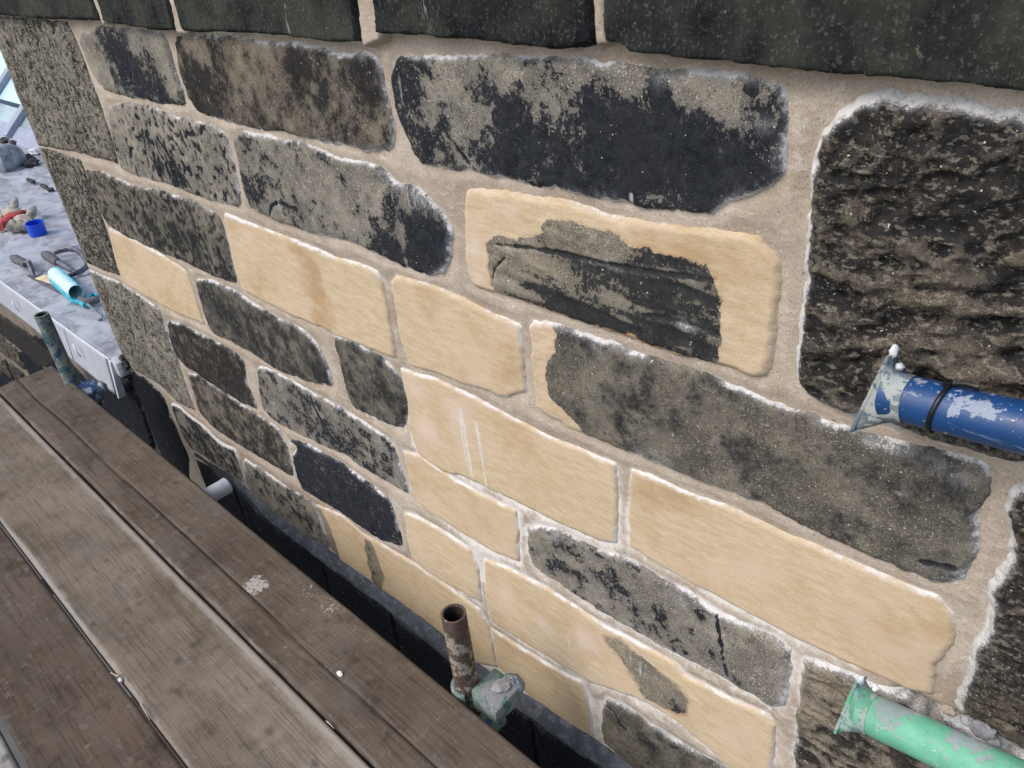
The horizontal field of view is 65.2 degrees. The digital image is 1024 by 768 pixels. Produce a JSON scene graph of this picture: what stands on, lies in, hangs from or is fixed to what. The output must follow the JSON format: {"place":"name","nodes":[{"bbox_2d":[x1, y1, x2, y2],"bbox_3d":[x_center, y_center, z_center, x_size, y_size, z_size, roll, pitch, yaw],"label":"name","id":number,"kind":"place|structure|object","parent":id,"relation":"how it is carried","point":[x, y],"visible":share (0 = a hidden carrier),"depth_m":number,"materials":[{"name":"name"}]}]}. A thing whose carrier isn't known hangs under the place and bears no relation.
{"place":"outdoors","nodes":[
{"label":"outdoors","id":0,"kind":"place"},
{"bbox_2d":[0,51,40,154],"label":"glazed roof","id":1,"kind":"structure","parent":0,"point":[15,124],"depth_m":6.74,"materials":[{"name":"clear glass"}]},
{"bbox_2d":[0,524,131,767],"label":"ground","id":2,"kind":"structure","parent":0,"point":[17,754],"depth_m":10.89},
{"bbox_2d":[0,304,200,487],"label":"stone wall","id":3,"kind":"structure","parent":0,"point":[24,350],"depth_m":4.34,"materials":[{"name":"brown stone"}]},
{"bbox_2d":[0,99,129,377],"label":"lead roof","id":4,"kind":"structure","parent":3,"relation":"on","point":[85,324],"depth_m":4.21,"materials":[{"name":"grey metal"}]},
{"bbox_2d":[0,137,8,142],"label":"roof debris","id":5,"kind":"object","parent":4,"relation":"on","point":[3,139],"visible":0.95,"depth_m":6.71,"materials":[{"name":"black stone"}]},
{"bbox_2d":[0,197,20,230],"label":"work glove","id":6,"kind":"object","parent":4,"relation":"on","point":[10,212],"visible":0.83,"depth_m":4.77,"materials":[{"name":"fabric"}]},
{"bbox_2d":[8,140,16,144],"bbox_3d":[-4.117,-1.991,6.607,0.070,0.044,0.108,-21,35,-23],"label":"roof debris","id":7,"kind":"object","parent":4,"relation":"on","point":[13,142],"visible":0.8,"depth_m":6.59,"materials":[{"name":"black stone"}]},
{"bbox_2d":[0,144,25,172],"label":"lead roll","id":8,"kind":"object","parent":4,"relation":"on","point":[12,157],"visible":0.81,"depth_m":5.88,"materials":[{"name":"grey metal"}]},
{"bbox_2d":[6,205,37,231],"bbox_3d":[-2.868,-0.961,4.681,0.166,0.080,0.335,-18,33,-17],"label":"work glove","id":9,"kind":"object","parent":4,"relation":"on","point":[17,223],"visible":0.78,"depth_m":4.61,"materials":[{"name":"fabric"}]},
{"bbox_2d":[26,178,35,183],"bbox_3d":[-3.322,-1.404,5.523,0.129,0.020,0.024,23,42,39],"label":"slate strip","id":10,"kind":"object","parent":4,"relation":"on","point":[30,180],"visible":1,"depth_m":5.50,"materials":[{"name":"grey stone"}]},
{"bbox_2d":[22,157,39,166],"bbox_3d":[-3.578,-1.652,5.964,0.126,0.069,0.143,-6,32,0],"label":"roof debris","id":11,"kind":"object","parent":4,"relation":"on","point":[32,162],"visible":0.99,"depth_m":5.93,"materials":[{"name":"black stone"}]},
{"bbox_2d":[25,153,36,159],"bbox_3d":[-3.690,-1.709,6.078,0.222,0.078,0.109,13,37,29],"label":"roof debris","id":12,"kind":"object","parent":4,"relation":"on","point":[29,156],"visible":0.29,"depth_m":6.05,"materials":[{"name":"black stone"}]},
{"bbox_2d":[28,148,38,154],"bbox_3d":[-3.731,-1.815,6.256,0.143,0.053,0.084,10,35,25],"label":"roof debris","id":13,"kind":"object","parent":4,"relation":"on","point":[33,151],"visible":0.94,"depth_m":6.23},
{"bbox_2d":[9,254,59,293],"bbox_3d":[-2.340,-0.550,3.930,0.620,0.073,0.048,22,42,38],"label":"trowel","id":14,"kind":"object","parent":4,"relation":"on","point":[19,260],"visible":1,"depth_m":3.97,"materials":[{"name":"metal"}]},
{"bbox_2d":[25,219,46,236],"bbox_3d":[-2.693,-0.882,4.528,0.100,0.077,0.094,23,42,39],"label":"plastic cap","id":15,"kind":"object","parent":4,"relation":"on","point":[35,227],"visible":1,"depth_m":4.51,"materials":[{"name":"blue plastic"}]},
{"bbox_2d":[35,274,51,283],"bbox_3d":[-2.256,-0.509,3.894,0.162,0.006,0.048,16,38,31],"label":"paper label","id":16,"kind":"object","parent":4,"relation":"on","point":[44,278],"visible":0.71,"depth_m":3.90,"materials":[{"name":"beige paper"}]},
{"bbox_2d":[40,183,48,189],"bbox_3d":[-3.122,-1.320,5.352,0.142,0.020,0.024,23,42,39],"label":"slate strip","id":17,"kind":"object","parent":4,"relation":"on","point":[42,185],"visible":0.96,"depth_m":5.34,"materials":[{"name":"grey stone"}]},
{"bbox_2d":[0,280,126,398],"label":"metal flashing","id":18,"kind":"object","parent":4,"relation":"attached to","point":[92,361],"visible":0.89,"depth_m":3.41,"materials":[{"name":"grey metal"}]},
{"bbox_2d":[124,384,132,392],"bbox_3d":[-1.550,0.010,3.231,0.029,0.054,0.035,-13,32,-11],"label":"mortar lump","id":19,"kind":"object","parent":18,"relation":"attached to","point":[129,388],"visible":0.68,"depth_m":3.22,"materials":[{"name":"black concrete"}]},
{"bbox_2d":[41,245,88,277],"bbox_3d":[-2.241,-0.634,4.042,0.416,0.067,0.180,23,42,39],"label":"wire bow tool","id":20,"kind":"object","parent":4,"relation":"on","point":[50,257],"visible":0.88,"depth_m":4.01,"materials":[{"name":"metal"}]},
{"bbox_2d":[48,267,102,320],"bbox_3d":[-2.001,-0.426,3.675,0.712,0.071,0.104,23,42,39],"label":"pointing gun","id":21,"kind":"object","parent":4,"relation":"on","point":[70,289],"visible":1,"depth_m":3.69,"materials":[{"name":"plastic"}]},
{"bbox_2d":[42,478,232,594],"bbox_3d":[-1.367,0.632,1.897,0.050,0.053,1.550,24,43,39],"label":"scaffold transom","id":22,"kind":"object","parent":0,"point":[219,489],"visible":0.2,"depth_m":2.30,"materials":[{"name":"silver metal"}]},
{"bbox_2d":[0,731,19,767],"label":"scaffold board","id":23,"kind":"object","parent":22,"relation":"on","point":[8,759],"visible":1,"depth_m":1.56,"materials":[{"name":"brown wood"}]},
{"bbox_2d":[0,396,369,767],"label":"scaffold board","id":24,"kind":"object","parent":22,"relation":"on","point":[205,684],"visible":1,"depth_m":1.80,"materials":[{"name":"brown wood"}]},
{"bbox_2d":[0,366,539,767],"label":"scaffold board","id":25,"kind":"object","parent":22,"relation":"on","point":[381,702],"visible":0.99,"depth_m":1.83,"materials":[{"name":"brown wood"}]},
{"bbox_2d":[337,671,342,676],"bbox_3d":[-0.355,0.597,1.648,0.018,0.006,0.011,23,42,39],"label":"paint chip","id":26,"kind":"object","parent":25,"relation":"on","point":[339,673],"visible":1,"depth_m":1.65,"materials":[{"name":"white paint"}]},
{"bbox_2d":[131,697,185,767],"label":"scaffold board","id":27,"kind":"object","parent":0,"point":[159,734],"visible":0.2,"depth_m":3.83,"materials":[{"name":"brown wood"}]},
{"bbox_2d":[441,603,480,715],"bbox_3d":[-0.009,1.326,2.053,0.048,2.122,0.049,23,42,39],"label":"scaffold upright","id":28,"kind":"object","parent":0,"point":[454,619],"visible":0.73,"depth_m":1.52,"materials":[{"name":"metal"}]},
{"bbox_2d":[451,668,524,723],"bbox_3d":[-0.050,0.612,1.607,0.126,0.070,0.117,23,42,39],"label":"scaffold coupler","id":29,"kind":"object","parent":28,"relation":"attached to","point":[491,705],"visible":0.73,"depth_m":1.57,"materials":[{"name":"green paint"}]},
{"bbox_2d":[491,674,513,693],"bbox_3d":[-0.018,0.595,1.590,0.044,0.018,0.055,23,42,39],"label":"mortar dropping","id":30,"kind":"object","parent":29,"relation":"attached to","point":[503,684],"visible":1,"depth_m":1.58,"materials":[{"name":"grey concrete"}]},
{"bbox_2d":[479,713,506,731],"bbox_3d":[-0.552,0.997,1.172,0.048,0.048,1.520,23,42,39],"label":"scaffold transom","id":31,"kind":"object","parent":28,"relation":"attached to","point":[498,727],"visible":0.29,"depth_m":1.58,"materials":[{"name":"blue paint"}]},
{"bbox_2d":[0,0,1023,767],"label":"stone wall","id":32,"kind":"structure","parent":0,"point":[546,344],"depth_m":1.21,"materials":[{"name":"grey stone"}]},
{"bbox_2d":[118,354,124,361],"bbox_3d":[-1.506,-0.099,3.093,0.028,0.042,0.025,23,42,39],"label":"mortar lump","id":33,"kind":"object","parent":32,"relation":"attached to","point":[121,357],"visible":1,"depth_m":3.08,"materials":[{"name":"grey concrete"}]},
{"bbox_2d":[121,359,129,370],"bbox_3d":[-1.497,-0.075,3.101,0.040,0.052,0.033,8,35,22],"label":"mortar lump","id":34,"kind":"object","parent":32,"relation":"attached to","point":[125,363],"visible":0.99,"depth_m":3.09,"materials":[{"name":"grey concrete"}]},
{"bbox_2d":[121,377,131,386],"bbox_3d":[-1.537,-0.016,3.192,0.043,0.060,0.035,1,32,11],"label":"mortar lump","id":35,"kind":"object","parent":32,"relation":"attached to","point":[126,381],"visible":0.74,"depth_m":3.18,"materials":[{"name":"grey concrete"}]},
{"bbox_2d":[194,453,632,767],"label":"stone plinth","id":36,"kind":"structure","parent":32,"relation":"attached to","point":[539,734],"depth_m":2.22,"materials":[{"name":"stone"}]},
{"bbox_2d":[833,675,1023,767],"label":"scaffold rail","id":37,"kind":"object","parent":32,"relation":"attached to","point":[867,710],"visible":1,"depth_m":0.90,"materials":[{"name":"green metal"}]},
{"bbox_2d":[850,344,1023,454],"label":"scaffold rail","id":38,"kind":"object","parent":32,"relation":"attached to","point":[897,392],"visible":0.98,"depth_m":0.75,"materials":[{"name":"blue metal"}]},
{"bbox_2d":[925,378,979,432],"bbox_3d":[0.415,0.019,0.770,0.040,0.064,0.040,-2,32,7],"label":"cable tie","id":39,"kind":"object","parent":38,"relation":"attached to","point":[947,384],"visible":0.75,"depth_m":0.75,"materials":[{"name":"black plastic"}]},
{"bbox_2d":[939,704,956,716],"bbox_3d":[0.550,0.411,1.008,0.020,0.014,0.014,23,42,39],"label":"mortar lump","id":40,"kind":"object","parent":32,"relation":"attached to","point":[948,710],"visible":1,"depth_m":1.00,"materials":[{"name":"beige concrete"}]},
{"bbox_2d":[959,714,974,727],"bbox_3d":[0.566,0.419,0.993,0.020,0.014,0.014,23,42,39],"label":"mortar lump","id":41,"kind":"object","parent":32,"relation":"attached to","point":[966,720],"visible":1,"depth_m":0.99,"materials":[{"name":"grey concrete"}]},
{"bbox_2d":[969,719,997,740],"bbox_3d":[0.580,0.425,0.984,0.035,0.023,0.022,23,42,39],"label":"mortar lump","id":42,"kind":"object","parent":32,"relation":"on","point":[982,730],"visible":1,"depth_m":0.98,"materials":[{"name":"grey concrete"}]},
{"bbox_2d":[986,737,1001,747],"bbox_3d":[0.589,0.436,0.980,0.021,0.014,0.013,23,42,39],"label":"mortar lump","id":43,"kind":"object","parent":32,"relation":"attached to","point":[996,742],"visible":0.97,"depth_m":0.97,"materials":[{"name":"grey concrete"}]},
{"bbox_3d":[-0.061,2.209,2.700,4.700,0.038,0.225,23,42,39],"label":"scaffold board","id":44,"kind":"object","parent":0,"visible":0},
{"bbox_2d":[33,311,80,385],"bbox_3d":[-1.492,0.688,3.285,0.048,2.187,0.048,23,42,39],"label":"scaffold upright","id":45,"kind":"object","parent":44,"relation":"on","point":[54,343],"visible":0.26,"depth_m":2.76,"materials":[{"name":"blue metal"}]},
{"bbox_2d":[77,378,107,400],"bbox_3d":[-1.522,0.020,2.860,0.152,0.070,0.098,14,37,29],"label":"scaffold coupler","id":46,"kind":"object","parent":45,"relation":"attached to","point":[92,389],"visible":0.65,"depth_m":2.83,"materials":[{"name":"blue paint"}]},
{"bbox_3d":[-2.008,0.370,2.441,0.048,0.048,1.520,23,42,39],"label":"scaffold transom","id":47,"kind":"object","parent":45,"relation":"attached to","visible":0},
{"bbox_2d":[0,526,182,767],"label":"scaffold board","id":48,"kind":"object","parent":47,"relation":"on","point":[66,701],"visible":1,"depth_m":1.67,"materials":[{"name":"brown wood"}]}
]}

